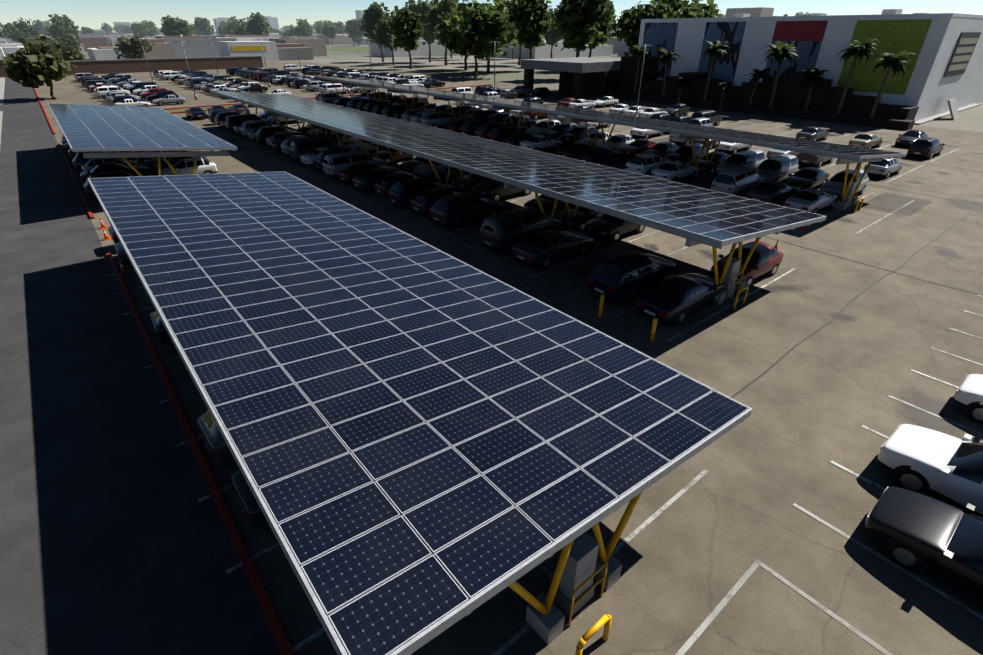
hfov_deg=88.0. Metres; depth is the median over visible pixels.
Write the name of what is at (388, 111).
car
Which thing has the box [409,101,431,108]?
car
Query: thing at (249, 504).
car
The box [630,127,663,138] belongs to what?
car
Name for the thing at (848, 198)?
carport
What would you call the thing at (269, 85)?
light poles
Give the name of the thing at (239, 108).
car
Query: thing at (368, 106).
car
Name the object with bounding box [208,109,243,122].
car
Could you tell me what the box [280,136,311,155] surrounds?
car
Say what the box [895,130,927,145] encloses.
car
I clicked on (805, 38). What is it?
wall panel
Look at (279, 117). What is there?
car
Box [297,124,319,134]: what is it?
car
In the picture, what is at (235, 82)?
car
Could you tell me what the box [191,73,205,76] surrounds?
car
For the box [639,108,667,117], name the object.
car
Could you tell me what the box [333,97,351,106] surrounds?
car
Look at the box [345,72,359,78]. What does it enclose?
car
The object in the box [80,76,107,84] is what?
car
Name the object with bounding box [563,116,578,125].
car
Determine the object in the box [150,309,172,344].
car
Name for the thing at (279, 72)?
car
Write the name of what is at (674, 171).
car
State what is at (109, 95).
car
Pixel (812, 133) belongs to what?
car
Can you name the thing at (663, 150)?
car
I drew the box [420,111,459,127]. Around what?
car
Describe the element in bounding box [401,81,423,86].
car
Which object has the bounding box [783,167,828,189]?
car
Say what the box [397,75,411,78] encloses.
car
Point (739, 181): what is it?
car
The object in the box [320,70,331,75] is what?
car
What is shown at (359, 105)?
car
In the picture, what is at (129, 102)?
car
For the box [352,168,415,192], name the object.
car
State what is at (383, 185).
car
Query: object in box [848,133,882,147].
car
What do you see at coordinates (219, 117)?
car
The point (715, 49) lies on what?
palm tree
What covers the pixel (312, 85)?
car
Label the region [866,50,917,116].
palm tree
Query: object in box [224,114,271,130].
car
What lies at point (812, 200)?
car
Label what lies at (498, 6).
tree
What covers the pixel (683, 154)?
car
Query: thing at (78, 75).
car
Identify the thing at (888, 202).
patches
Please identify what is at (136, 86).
car
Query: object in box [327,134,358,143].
car
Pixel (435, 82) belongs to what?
car
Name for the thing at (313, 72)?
car
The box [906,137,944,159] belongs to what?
car
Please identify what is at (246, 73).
car
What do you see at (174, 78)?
car
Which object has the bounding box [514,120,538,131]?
car
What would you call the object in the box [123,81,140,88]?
car
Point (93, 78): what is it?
car
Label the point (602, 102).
car
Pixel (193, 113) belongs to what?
car
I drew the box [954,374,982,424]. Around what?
car
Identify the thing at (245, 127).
car
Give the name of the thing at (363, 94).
car
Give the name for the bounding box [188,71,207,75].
car
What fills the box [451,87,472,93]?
car
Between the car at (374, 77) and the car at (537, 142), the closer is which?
the car at (537, 142)
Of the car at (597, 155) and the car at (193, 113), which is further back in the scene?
the car at (193, 113)
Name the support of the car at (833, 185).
on the lot asphalt
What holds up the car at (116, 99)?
on the lot asphalt
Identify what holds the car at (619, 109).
on the lot asphalt
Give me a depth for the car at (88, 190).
36.15 m
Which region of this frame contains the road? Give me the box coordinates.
[0,77,280,654]
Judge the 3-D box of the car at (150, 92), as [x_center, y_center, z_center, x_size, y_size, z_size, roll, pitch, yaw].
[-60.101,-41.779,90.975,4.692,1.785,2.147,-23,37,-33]
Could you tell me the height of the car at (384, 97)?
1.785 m
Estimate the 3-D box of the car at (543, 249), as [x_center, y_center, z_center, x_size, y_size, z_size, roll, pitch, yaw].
[3.338,-4.461,27.207,4.742,1.535,2.091,-22,37,-32]
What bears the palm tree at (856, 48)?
on the stepped wall at (790, 99)
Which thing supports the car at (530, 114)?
on the lot asphalt
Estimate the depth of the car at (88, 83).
104.00 m
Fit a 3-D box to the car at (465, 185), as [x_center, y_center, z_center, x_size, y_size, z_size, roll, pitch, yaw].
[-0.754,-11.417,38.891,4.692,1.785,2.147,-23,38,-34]
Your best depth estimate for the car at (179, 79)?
114.93 m
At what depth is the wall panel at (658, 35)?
89.05 m
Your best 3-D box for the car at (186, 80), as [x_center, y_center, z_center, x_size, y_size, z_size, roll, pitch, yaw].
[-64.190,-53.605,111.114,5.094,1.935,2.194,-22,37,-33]
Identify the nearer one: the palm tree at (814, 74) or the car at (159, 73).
the palm tree at (814, 74)
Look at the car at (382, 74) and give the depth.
125.19 m
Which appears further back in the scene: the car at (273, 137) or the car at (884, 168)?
the car at (273, 137)
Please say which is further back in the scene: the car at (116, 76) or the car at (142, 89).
the car at (116, 76)
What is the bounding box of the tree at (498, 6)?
[470,0,518,72]
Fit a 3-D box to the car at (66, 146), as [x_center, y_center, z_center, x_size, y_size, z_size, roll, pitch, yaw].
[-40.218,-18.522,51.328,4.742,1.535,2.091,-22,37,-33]
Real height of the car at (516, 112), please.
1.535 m
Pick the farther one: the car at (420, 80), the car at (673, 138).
the car at (420, 80)
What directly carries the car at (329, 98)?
on the lot asphalt
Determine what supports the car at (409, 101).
on the lot asphalt
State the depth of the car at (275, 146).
50.22 m
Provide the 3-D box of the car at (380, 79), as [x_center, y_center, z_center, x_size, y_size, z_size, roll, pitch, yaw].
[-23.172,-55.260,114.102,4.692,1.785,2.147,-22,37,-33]
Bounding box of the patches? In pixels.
[206,103,934,216]
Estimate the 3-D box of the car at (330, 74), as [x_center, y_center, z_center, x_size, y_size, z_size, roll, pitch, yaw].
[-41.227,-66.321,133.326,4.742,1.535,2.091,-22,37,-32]
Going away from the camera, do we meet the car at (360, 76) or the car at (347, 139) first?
the car at (347, 139)
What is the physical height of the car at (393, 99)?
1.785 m
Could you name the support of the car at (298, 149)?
on the lot asphalt
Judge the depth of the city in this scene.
242.03 m
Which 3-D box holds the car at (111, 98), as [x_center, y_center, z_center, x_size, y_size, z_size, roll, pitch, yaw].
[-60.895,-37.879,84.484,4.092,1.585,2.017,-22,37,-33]
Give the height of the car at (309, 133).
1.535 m
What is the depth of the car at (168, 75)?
125.60 m
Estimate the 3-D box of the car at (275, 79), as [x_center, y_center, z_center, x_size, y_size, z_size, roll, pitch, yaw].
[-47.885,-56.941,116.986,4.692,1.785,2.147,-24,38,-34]
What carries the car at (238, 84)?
on the lot asphalt
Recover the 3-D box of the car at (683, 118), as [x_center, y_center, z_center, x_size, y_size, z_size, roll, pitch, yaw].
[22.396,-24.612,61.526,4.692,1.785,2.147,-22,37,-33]
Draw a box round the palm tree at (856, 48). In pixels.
[834,39,878,113]
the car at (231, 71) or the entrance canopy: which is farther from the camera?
the car at (231, 71)
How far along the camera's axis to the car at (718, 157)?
43.34 m
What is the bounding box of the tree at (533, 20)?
[508,0,553,58]
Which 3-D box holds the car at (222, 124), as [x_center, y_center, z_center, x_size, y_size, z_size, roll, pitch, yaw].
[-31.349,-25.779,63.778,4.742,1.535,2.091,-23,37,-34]
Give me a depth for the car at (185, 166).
41.42 m
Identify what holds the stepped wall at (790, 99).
on the lot asphalt
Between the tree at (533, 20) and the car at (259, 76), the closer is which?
the car at (259, 76)
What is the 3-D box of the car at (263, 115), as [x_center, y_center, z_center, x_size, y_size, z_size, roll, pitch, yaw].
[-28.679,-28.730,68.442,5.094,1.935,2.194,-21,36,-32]
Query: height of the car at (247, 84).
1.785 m
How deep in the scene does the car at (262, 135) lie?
53.67 m
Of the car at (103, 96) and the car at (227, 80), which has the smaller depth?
the car at (103, 96)
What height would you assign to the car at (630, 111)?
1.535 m
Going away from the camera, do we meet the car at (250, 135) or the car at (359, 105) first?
the car at (250, 135)
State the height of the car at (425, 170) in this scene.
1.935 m
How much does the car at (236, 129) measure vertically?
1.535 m
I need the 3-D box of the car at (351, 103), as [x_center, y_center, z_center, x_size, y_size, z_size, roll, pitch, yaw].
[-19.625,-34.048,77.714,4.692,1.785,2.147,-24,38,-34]
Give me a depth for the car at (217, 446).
13.70 m
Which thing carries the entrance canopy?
on the lot asphalt
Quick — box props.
[99,217,805,342]
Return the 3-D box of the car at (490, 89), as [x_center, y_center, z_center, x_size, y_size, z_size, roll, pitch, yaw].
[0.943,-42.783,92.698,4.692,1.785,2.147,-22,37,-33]
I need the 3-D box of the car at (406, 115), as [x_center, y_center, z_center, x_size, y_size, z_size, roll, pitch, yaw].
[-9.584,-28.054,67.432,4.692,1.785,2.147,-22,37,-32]
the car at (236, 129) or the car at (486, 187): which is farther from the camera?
the car at (236, 129)
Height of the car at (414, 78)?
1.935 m
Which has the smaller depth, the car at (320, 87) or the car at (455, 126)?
the car at (455, 126)
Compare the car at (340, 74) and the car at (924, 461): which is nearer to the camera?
the car at (924, 461)
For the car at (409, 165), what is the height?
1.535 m
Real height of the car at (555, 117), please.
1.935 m
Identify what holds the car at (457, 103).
on the lot asphalt
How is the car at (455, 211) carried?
on the lot asphalt
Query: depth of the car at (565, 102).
79.45 m
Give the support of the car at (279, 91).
on the lot asphalt
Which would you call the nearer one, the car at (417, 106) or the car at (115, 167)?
the car at (115, 167)
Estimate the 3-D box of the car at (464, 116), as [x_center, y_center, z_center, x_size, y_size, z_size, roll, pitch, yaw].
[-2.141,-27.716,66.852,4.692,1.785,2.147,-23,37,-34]
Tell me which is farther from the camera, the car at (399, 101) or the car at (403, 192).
the car at (399, 101)
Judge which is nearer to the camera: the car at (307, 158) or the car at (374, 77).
the car at (307, 158)
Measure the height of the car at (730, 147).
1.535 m
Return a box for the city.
[0,7,773,60]
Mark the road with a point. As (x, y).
(115, 539)
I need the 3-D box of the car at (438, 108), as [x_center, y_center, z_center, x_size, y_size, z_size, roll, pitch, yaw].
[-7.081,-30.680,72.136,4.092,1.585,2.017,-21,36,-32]
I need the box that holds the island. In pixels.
[163,84,489,113]
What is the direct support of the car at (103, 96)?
on the lot asphalt
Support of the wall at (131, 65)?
on the lot asphalt
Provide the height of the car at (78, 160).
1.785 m
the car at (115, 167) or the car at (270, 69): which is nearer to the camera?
the car at (115, 167)
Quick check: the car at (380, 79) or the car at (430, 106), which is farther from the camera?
the car at (380, 79)
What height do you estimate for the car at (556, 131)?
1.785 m
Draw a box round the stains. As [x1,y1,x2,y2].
[231,95,982,502]
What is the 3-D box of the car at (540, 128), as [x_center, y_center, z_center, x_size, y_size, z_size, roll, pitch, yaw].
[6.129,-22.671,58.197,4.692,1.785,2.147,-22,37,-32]
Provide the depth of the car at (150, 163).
43.90 m
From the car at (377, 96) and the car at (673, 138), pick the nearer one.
the car at (673, 138)
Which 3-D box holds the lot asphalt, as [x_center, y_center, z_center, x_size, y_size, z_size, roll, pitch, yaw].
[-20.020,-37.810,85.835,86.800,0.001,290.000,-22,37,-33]
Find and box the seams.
[210,91,982,397]
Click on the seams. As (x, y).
(776, 362)
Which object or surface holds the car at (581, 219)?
on the lot asphalt
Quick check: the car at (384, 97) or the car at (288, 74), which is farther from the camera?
the car at (288, 74)
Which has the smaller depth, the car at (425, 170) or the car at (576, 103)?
the car at (425, 170)
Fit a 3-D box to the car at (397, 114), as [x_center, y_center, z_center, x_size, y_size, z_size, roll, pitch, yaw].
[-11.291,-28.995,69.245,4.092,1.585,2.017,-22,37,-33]
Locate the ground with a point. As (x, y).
(508, 70)
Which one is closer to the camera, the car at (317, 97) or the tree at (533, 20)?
the car at (317, 97)
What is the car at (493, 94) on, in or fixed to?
on the lot asphalt
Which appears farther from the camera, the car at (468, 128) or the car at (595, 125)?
the car at (595, 125)
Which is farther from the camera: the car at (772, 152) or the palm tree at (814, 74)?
the palm tree at (814, 74)
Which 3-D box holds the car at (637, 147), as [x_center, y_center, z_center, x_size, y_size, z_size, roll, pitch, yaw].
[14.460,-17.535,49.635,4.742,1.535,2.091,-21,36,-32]
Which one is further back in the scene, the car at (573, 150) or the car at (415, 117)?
the car at (415, 117)
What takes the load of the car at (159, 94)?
on the lot asphalt
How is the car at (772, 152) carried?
on the lot asphalt
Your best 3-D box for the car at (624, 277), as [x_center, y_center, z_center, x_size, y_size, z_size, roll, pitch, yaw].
[6.625,-2.639,23.833,4.692,1.785,2.147,-22,37,-33]
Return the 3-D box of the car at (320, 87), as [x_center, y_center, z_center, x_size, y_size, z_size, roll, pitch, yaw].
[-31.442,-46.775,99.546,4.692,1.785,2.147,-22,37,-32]
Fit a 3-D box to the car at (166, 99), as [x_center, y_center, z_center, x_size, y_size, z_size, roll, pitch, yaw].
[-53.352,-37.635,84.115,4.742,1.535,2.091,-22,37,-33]
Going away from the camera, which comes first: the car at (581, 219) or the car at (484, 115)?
the car at (581, 219)
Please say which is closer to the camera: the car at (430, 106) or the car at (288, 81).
the car at (430, 106)
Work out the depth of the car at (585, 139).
52.28 m
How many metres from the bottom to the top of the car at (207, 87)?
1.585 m
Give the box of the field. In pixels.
[326,46,468,56]
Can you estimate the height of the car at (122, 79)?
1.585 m
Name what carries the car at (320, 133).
on the lot asphalt
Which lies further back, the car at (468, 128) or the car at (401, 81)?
the car at (401, 81)
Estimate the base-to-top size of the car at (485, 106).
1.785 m
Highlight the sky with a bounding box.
[0,0,982,31]
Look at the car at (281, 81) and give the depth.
114.12 m
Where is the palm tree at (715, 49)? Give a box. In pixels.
[700,40,729,100]
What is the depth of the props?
21.63 m
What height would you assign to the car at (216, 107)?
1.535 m
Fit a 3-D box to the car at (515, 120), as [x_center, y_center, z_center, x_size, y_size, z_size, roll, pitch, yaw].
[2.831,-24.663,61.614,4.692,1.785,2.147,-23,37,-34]
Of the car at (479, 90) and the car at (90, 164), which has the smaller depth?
the car at (90, 164)
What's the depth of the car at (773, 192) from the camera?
35.05 m
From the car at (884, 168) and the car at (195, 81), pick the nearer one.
the car at (884, 168)
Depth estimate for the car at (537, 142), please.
50.86 m
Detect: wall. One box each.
[0,56,263,77]
[611,72,918,130]
[914,99,980,124]
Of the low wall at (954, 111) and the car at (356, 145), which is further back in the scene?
the low wall at (954, 111)
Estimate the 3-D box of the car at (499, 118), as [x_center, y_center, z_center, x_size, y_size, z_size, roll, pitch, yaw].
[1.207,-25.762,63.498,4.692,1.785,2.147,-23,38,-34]
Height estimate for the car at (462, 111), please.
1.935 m
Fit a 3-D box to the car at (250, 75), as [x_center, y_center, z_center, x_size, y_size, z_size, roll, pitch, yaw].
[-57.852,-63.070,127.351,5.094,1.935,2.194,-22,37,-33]
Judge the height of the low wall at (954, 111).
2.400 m
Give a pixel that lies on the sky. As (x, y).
(91, 14)
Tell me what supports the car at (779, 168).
on the lot asphalt
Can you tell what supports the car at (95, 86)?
on the lot asphalt
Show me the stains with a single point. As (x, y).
(927, 421)
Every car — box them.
[63,143,69,151]
[68,148,129,159]
[72,151,139,171]
[75,73,99,80]
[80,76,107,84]
[80,163,152,182]
[81,158,141,170]
[83,77,111,85]
[83,171,135,198]
[85,80,115,88]
[90,84,109,90]
[96,86,129,96]
[101,72,117,77]
[101,91,132,99]
[105,92,139,101]
[108,74,133,83]
[108,226,119,243]
[110,94,138,103]
[112,95,147,105]
[114,77,132,83]
[114,99,150,106]
[114,242,129,261]
[116,79,141,85]
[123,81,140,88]
[128,82,157,92]
[133,85,159,95]
[140,88,166,99]
[142,150,199,160]
[144,151,205,168]
[146,90,177,101]
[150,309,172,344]
[152,95,185,105]
[154,156,208,172]
[157,70,171,78]
[161,157,217,175]
[162,71,185,79]
[170,75,181,81]
[176,76,189,84]
[184,77,210,85]
[185,107,206,119]
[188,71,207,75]
[189,79,216,88]
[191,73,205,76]
[194,82,208,89]
[197,408,235,465]
[200,83,212,91]
[204,84,217,92]
[207,105,224,113]
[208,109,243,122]
[209,75,231,81]
[210,85,235,95]
[214,111,239,125]
[218,77,241,84]
[220,120,224,127]
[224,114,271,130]
[226,79,248,87]
[227,89,241,91]
[228,68,241,75]
[229,104,249,113]
[230,82,246,87]
[230,469,268,526]
[233,120,273,133]
[237,82,262,90]
[240,121,285,136]
[241,84,267,92]
[244,71,253,78]
[247,126,291,139]
[249,71,263,79]
[252,72,263,80]
[254,126,302,145]
[256,72,273,81]
[257,110,276,119]
[263,68,277,71]
[265,131,300,146]
[266,113,302,124]
[268,89,291,94]
[269,75,279,83]
[271,136,297,151]
[272,76,286,84]
[274,70,290,74]
[276,78,286,84]
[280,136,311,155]
[282,72,298,76]
[283,65,301,71]
[285,78,298,86]
[289,74,303,77]
[289,137,346,160]
[293,79,308,88]
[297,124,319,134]
[300,147,331,166]
[301,67,311,74]
[306,81,326,91]
[306,127,322,137]
[308,69,320,75]
[312,127,334,137]
[314,148,349,170]
[315,93,322,100]
[318,83,330,92]
[319,93,343,103]
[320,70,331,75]
[322,83,350,93]
[322,150,385,176]
[324,71,336,76]
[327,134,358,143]
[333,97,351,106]
[337,72,348,77]
[338,162,399,182]
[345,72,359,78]
[346,139,374,151]
[347,98,365,109]
[351,86,374,92]
[351,92,370,98]
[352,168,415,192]
[355,100,375,110]
[356,74,368,78]
[359,143,386,154]
[363,101,382,112]
[364,91,392,99]
[367,75,379,79]
[370,147,416,164]
[371,103,391,114]
[374,173,417,195]
[375,94,397,101]
[377,77,389,81]
[378,72,389,76]
[381,105,403,117]
[383,77,396,82]
[383,95,407,103]
[386,73,399,77]
[387,177,454,209]
[391,99,403,104]
[393,108,409,119]
[395,79,409,83]
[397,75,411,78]
[397,97,428,107]
[399,156,426,174]
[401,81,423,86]
[401,109,423,121]
[408,75,425,80]
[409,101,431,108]
[410,111,431,123]
[410,188,459,216]
[413,78,425,82]
[414,159,448,181]
[419,79,433,86]
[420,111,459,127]
[421,103,439,110]
[424,79,444,87]
[429,105,451,111]
[429,192,501,228]
[446,120,467,132]
[449,105,478,117]
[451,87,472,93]
[451,172,484,193]
[455,101,467,105]
[459,108,487,119]
[459,120,486,135]
[468,109,503,120]
[471,177,530,201]
[474,123,500,138]
[475,85,493,94]
[476,103,491,109]
[479,207,561,253]
[481,91,499,97]
[485,87,499,91]
[485,112,515,123]
[487,126,527,142]
[495,88,517,98]
[499,115,530,126]
[503,132,533,145]
[510,110,523,114]
[511,85,530,96]
[511,229,593,268]
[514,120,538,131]
[519,135,561,150]
[522,97,542,103]
[524,111,548,119]
[524,194,572,215]
[525,120,560,134]
[526,87,550,97]
[541,122,577,139]
[548,107,571,122]
[554,204,603,231]
[557,98,575,106]
[558,125,596,143]
[558,143,592,159]
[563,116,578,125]
[568,99,595,108]
[575,105,594,110]
[576,131,612,146]
[577,147,623,164]
[579,122,610,128]
[587,214,644,242]
[587,251,674,303]
[593,96,618,107]
[598,134,634,150]
[609,104,629,114]
[618,139,657,156]
[623,106,644,115]
[625,153,669,175]
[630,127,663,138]
[635,272,724,325]
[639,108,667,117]
[643,142,678,158]
[649,113,671,120]
[651,161,698,181]
[665,103,689,116]
[665,143,708,164]
[668,115,691,122]
[669,133,691,144]
[687,117,712,126]
[690,151,728,174]
[691,110,721,125]
[694,139,718,149]
[710,166,763,196]
[710,241,783,286]
[715,140,751,153]
[716,149,764,174]
[746,180,799,204]
[753,154,798,181]
[767,148,799,158]
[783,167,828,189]
[784,188,837,213]
[796,127,828,140]
[797,153,833,167]
[820,168,868,198]
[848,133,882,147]
[863,158,903,178]
[865,486,982,599]
[877,424,982,517]
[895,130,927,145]
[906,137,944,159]
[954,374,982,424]
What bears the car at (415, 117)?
on the lot asphalt
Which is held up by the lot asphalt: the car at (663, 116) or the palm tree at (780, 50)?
the car at (663, 116)
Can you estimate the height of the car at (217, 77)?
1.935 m
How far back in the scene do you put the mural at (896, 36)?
66.39 m
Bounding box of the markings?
[58,96,982,654]
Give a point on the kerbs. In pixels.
(275, 627)
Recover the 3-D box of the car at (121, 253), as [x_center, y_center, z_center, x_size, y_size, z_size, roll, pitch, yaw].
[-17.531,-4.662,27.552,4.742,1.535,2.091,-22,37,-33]
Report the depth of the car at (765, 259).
24.41 m
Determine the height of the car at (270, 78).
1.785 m
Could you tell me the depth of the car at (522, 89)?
95.17 m
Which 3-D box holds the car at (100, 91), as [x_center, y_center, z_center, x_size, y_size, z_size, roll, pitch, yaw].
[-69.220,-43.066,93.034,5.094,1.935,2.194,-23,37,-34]
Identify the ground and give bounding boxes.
[81,44,982,131]
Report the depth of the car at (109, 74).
128.21 m
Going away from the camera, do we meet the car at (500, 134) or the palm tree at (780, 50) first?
the car at (500, 134)
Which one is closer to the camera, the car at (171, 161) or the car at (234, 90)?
the car at (171, 161)
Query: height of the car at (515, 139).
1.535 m
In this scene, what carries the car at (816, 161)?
on the lot asphalt
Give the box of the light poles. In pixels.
[134,38,651,116]
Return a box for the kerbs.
[0,77,294,654]
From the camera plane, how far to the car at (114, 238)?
27.60 m
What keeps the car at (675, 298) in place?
on the lot asphalt
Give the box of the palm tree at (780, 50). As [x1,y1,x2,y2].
[762,41,798,106]
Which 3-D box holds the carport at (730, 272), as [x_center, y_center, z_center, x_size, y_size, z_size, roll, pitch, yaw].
[-9.578,-15.832,43.931,9.722,4.240,67.360,-22,37,-33]
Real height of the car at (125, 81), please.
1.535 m
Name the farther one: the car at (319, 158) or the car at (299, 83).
the car at (299, 83)
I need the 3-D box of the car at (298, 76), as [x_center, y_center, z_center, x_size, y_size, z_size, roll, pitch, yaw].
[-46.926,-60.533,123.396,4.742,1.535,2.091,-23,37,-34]
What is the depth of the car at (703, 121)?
59.33 m
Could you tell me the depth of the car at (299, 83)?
107.08 m
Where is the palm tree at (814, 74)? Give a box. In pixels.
[798,68,829,110]
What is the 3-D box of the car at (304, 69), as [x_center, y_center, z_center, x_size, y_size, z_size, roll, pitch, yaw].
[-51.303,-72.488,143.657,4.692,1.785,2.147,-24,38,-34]
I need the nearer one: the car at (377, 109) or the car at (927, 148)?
the car at (927, 148)
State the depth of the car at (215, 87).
95.84 m
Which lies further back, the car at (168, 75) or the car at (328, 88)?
the car at (168, 75)
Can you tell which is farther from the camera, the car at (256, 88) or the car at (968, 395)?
the car at (256, 88)
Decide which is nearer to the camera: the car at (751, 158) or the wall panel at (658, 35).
the car at (751, 158)
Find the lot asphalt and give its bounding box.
[35,61,982,654]
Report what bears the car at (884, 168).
on the lot asphalt
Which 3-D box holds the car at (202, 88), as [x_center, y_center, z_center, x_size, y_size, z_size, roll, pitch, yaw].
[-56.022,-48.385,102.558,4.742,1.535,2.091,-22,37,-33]
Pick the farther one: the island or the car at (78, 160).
the island
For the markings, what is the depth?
12.38 m
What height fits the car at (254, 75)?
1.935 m
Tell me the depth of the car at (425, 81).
111.18 m
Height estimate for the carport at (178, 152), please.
4.240 m
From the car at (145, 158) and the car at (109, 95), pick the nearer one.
the car at (145, 158)
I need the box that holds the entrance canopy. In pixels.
[521,56,658,99]
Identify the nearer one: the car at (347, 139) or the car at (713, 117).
the car at (347, 139)
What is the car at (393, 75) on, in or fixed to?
on the lot asphalt
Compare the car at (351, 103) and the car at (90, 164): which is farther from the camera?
the car at (351, 103)
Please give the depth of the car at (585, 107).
71.52 m
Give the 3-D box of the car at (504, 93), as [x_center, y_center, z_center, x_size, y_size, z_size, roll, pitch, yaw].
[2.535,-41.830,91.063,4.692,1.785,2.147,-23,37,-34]
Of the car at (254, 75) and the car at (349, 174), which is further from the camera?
the car at (254, 75)
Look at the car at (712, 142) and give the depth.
52.01 m
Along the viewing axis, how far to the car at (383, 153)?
46.60 m
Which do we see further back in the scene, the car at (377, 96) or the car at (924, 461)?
the car at (377, 96)
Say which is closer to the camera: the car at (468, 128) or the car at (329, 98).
the car at (468, 128)
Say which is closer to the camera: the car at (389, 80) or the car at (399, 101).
the car at (399, 101)
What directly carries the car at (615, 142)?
on the lot asphalt
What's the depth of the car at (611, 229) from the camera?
29.37 m
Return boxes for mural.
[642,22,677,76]
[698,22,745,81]
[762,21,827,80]
[837,19,931,94]
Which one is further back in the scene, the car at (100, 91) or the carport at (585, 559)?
the car at (100, 91)
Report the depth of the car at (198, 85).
104.68 m
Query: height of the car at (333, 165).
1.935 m
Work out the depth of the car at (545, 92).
91.68 m
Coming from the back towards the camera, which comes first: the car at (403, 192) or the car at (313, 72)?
the car at (313, 72)
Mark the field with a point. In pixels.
(362, 49)
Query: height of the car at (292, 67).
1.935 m
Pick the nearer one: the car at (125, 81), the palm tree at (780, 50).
the palm tree at (780, 50)
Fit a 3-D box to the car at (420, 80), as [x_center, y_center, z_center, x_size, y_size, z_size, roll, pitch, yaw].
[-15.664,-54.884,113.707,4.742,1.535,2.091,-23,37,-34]
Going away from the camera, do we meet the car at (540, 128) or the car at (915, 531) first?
the car at (915, 531)
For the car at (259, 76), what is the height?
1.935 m
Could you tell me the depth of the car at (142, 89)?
95.13 m
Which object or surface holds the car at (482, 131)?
on the lot asphalt
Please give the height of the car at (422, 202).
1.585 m
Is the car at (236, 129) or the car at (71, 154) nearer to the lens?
the car at (71, 154)
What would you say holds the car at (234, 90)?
on the lot asphalt
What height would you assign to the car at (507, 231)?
1.935 m
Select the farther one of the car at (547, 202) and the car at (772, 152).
the car at (772, 152)
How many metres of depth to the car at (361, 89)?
100.05 m
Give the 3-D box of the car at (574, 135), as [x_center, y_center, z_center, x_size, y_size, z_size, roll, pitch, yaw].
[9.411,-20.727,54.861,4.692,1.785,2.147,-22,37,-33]
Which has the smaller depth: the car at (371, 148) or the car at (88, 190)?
the car at (88, 190)
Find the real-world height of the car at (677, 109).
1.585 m
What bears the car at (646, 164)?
on the lot asphalt
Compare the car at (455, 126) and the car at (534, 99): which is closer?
the car at (455, 126)

